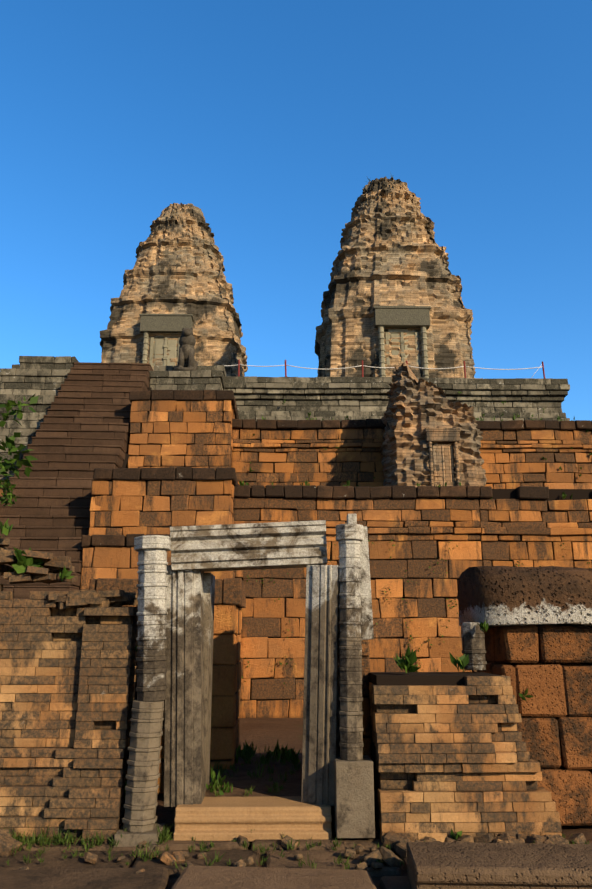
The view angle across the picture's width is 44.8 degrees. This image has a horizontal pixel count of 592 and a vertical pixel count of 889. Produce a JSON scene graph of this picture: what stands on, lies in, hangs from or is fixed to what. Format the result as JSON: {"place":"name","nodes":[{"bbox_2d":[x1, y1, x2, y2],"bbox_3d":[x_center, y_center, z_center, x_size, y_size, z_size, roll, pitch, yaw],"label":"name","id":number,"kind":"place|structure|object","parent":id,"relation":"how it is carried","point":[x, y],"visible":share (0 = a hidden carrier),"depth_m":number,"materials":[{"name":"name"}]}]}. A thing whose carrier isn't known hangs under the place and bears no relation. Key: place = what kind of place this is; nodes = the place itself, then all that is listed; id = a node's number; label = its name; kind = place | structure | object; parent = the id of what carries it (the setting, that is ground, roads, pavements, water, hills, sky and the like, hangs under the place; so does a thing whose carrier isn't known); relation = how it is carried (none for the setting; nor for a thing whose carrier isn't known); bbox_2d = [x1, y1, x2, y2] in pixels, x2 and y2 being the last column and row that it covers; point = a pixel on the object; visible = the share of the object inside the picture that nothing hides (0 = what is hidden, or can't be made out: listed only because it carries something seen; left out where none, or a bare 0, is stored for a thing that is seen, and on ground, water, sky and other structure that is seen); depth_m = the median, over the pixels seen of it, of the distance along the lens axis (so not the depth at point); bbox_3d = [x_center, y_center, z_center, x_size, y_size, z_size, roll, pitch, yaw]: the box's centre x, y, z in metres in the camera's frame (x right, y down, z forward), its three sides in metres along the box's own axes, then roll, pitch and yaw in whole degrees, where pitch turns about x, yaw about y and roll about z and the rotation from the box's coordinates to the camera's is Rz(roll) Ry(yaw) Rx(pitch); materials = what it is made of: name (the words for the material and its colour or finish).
{"place":"outdoors","nodes":[
{"label":"outdoors","id":0,"kind":"place"},
{"bbox_2d":[0,538,561,843],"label":"gate brick walls","id":1,"kind":"structure","parent":0,"point":[66,696],"depth_m":7.46,"materials":[{"name":"brown brick"}]},
{"bbox_2d":[0,0,591,420],"label":"sky","id":2,"kind":"structure","parent":0,"point":[272,119],"materials":[{"name":"blue"}]},
{"bbox_2d":[130,718,591,888],"bbox_3d":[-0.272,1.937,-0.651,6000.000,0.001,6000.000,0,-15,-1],"label":"ground","id":3,"kind":"structure","parent":0,"point":[261,733],"depth_m":14.19,"materials":[{"name":"soil"}]},
{"bbox_2d":[0,362,152,599],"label":"stair","id":4,"kind":"object","parent":3,"relation":"on","point":[82,432],"visible":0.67,"depth_m":22.13,"materials":[{"name":"stone"}]},
{"bbox_2d":[89,578,371,821],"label":"gate wall","id":5,"kind":"structure","parent":3,"relation":"on","point":[230,600],"depth_m":9.71,"materials":[{"name":"brown stone"}]},
{"bbox_2d":[173,796,331,841],"bbox_3d":[-0.436,3.878,7.446,1.580,0.300,0.590,0,-15,-1],"label":"gate threshold","id":6,"kind":"object","parent":3,"relation":"on","point":[233,818],"visible":0.83,"depth_m":7.22,"materials":[{"name":"beige stone"}]},
{"bbox_2d":[164,520,339,806],"bbox_3d":[-0.449,2.423,8.189,2.053,2.982,1.188,0,-15,-1],"label":"stone door frame","id":7,"kind":"object","parent":6,"relation":"on","point":[200,554],"visible":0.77,"depth_m":7.85,"materials":[{"name":"grey stone"}]},
{"bbox_2d":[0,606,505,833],"bbox_3d":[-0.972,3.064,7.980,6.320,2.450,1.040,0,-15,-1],"label":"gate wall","id":8,"kind":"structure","parent":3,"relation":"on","point":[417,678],"depth_m":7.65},
{"bbox_2d":[205,754,301,796],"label":"gate passage floor","id":9,"kind":"structure","parent":3,"relation":"on","point":[240,780],"depth_m":8.67,"materials":[{"name":"brown soil"}]},
{"bbox_2d":[0,829,586,873],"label":"rubble","id":10,"kind":"object","parent":3,"relation":"on","point":[397,843],"visible":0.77,"depth_m":6.76,"materials":[{"name":"stone"}]},
{"bbox_2d":[0,839,591,888],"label":"paving slabs","id":11,"kind":"structure","parent":3,"relation":"on","point":[55,869],"depth_m":6.11,"materials":[{"name":"stone"}]},
{"bbox_2d":[406,842,591,888],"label":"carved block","id":12,"kind":"structure","parent":11,"relation":"on","point":[448,865],"depth_m":5.52,"materials":[{"name":"stone"}]},
{"bbox_2d":[0,391,591,839],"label":"plants","id":13,"kind":"object","parent":3,"relation":"on","point":[406,663],"visible":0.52,"depth_m":10.43,"materials":[{"name":"green plant"}]},
{"bbox_2d":[0,382,591,716],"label":"wall block","id":14,"kind":"structure","parent":3,"relation":"on","point":[578,494],"depth_m":20.38,"materials":[{"name":"brown stone"}]},
{"bbox_2d":[0,356,569,479],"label":"sandstone platform","id":15,"kind":"object","parent":14,"relation":"on","point":[525,398],"visible":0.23,"depth_m":28.81,"materials":[{"name":"grey stone"}]},
{"bbox_2d":[100,203,247,376],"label":"tower","id":16,"kind":"structure","parent":15,"relation":"on","point":[179,268],"depth_m":45.73,"materials":[{"name":"beige stone"}]},
{"bbox_2d":[174,328,197,371],"bbox_3d":[-4.285,-3.624,28.320,0.791,1.960,1.215,0,-15,-1],"label":"guardian lion","id":17,"kind":"object","parent":15,"relation":"on","point":[186,359],"visible":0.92,"depth_m":27.95},
{"bbox_2d":[139,306,430,377],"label":"tower doorways","id":18,"kind":"structure","parent":15,"relation":"on","point":[401,319],"depth_m":32.11,"materials":[{"name":"grey stone"}]},
{"bbox_2d":[238,359,544,378],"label":"fence posts","id":19,"kind":"object","parent":15,"relation":"on","point":[362,369],"visible":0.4,"depth_m":29.68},
{"bbox_2d":[224,364,540,377],"bbox_3d":[3.612,-3.034,29.598,13.406,0.890,0.224,0,-15,-1],"label":"barrier rope","id":20,"kind":"object","parent":19,"relation":"attached to","point":[388,367],"visible":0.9,"depth_m":29.73,"materials":[{"name":"white fabric"}]},
{"bbox_2d":[0,400,591,717],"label":"laterite tier walls","id":21,"kind":"structure","parent":14,"relation":"on","point":[527,520],"depth_m":19.93,"materials":[{"name":"orange stone"}]},
{"bbox_2d":[0,390,591,609],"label":"ledge coping stones","id":22,"kind":"object","parent":21,"relation":"on","point":[327,492],"visible":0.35,"depth_m":20.15,"materials":[{"name":"brown stone"}]},
{"bbox_2d":[314,176,475,377],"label":"temple tower","id":23,"kind":"structure","parent":14,"relation":"on","point":[391,252],"depth_m":33.27,"materials":[{"name":"stone"}]},
{"bbox_2d":[379,362,486,486],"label":"shrine","id":24,"kind":"structure","parent":14,"relation":"on","point":[416,407],"depth_m":22.32,"materials":[{"name":"stone"}]},
{"bbox_2d":[425,428,459,485],"bbox_3d":[4.481,0.428,21.924,1.069,1.820,0.493,0,-15,-1],"label":"false door","id":25,"kind":"structure","parent":24,"relation":"attached to","point":[444,435],"depth_m":21.84,"materials":[{"name":"stone"}]},
{"bbox_2d":[4,172,588,869],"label":"grass plants","id":26,"kind":"object","parent":3,"relation":"on","point":[164,834],"depth_m":7.00,"materials":[{"name":"green plant"}]},
{"bbox_2d":[114,514,486,850],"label":"stone columns","id":27,"kind":"structure","parent":3,"relation":"on","point":[354,815],"depth_m":7.50,"materials":[{"name":"grey stone"}]},
{"bbox_2d":[477,625,591,825],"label":"enclosure wall","id":28,"kind":"structure","parent":3,"relation":"on","point":[549,668],"depth_m":8.10,"materials":[{"name":"orange stone"}]},
{"bbox_2d":[457,566,591,626],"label":"stone coping","id":29,"kind":"object","parent":28,"relation":"on","point":[494,596],"visible":0.96,"depth_m":8.36,"materials":[{"name":"brown stone"}]}
]}

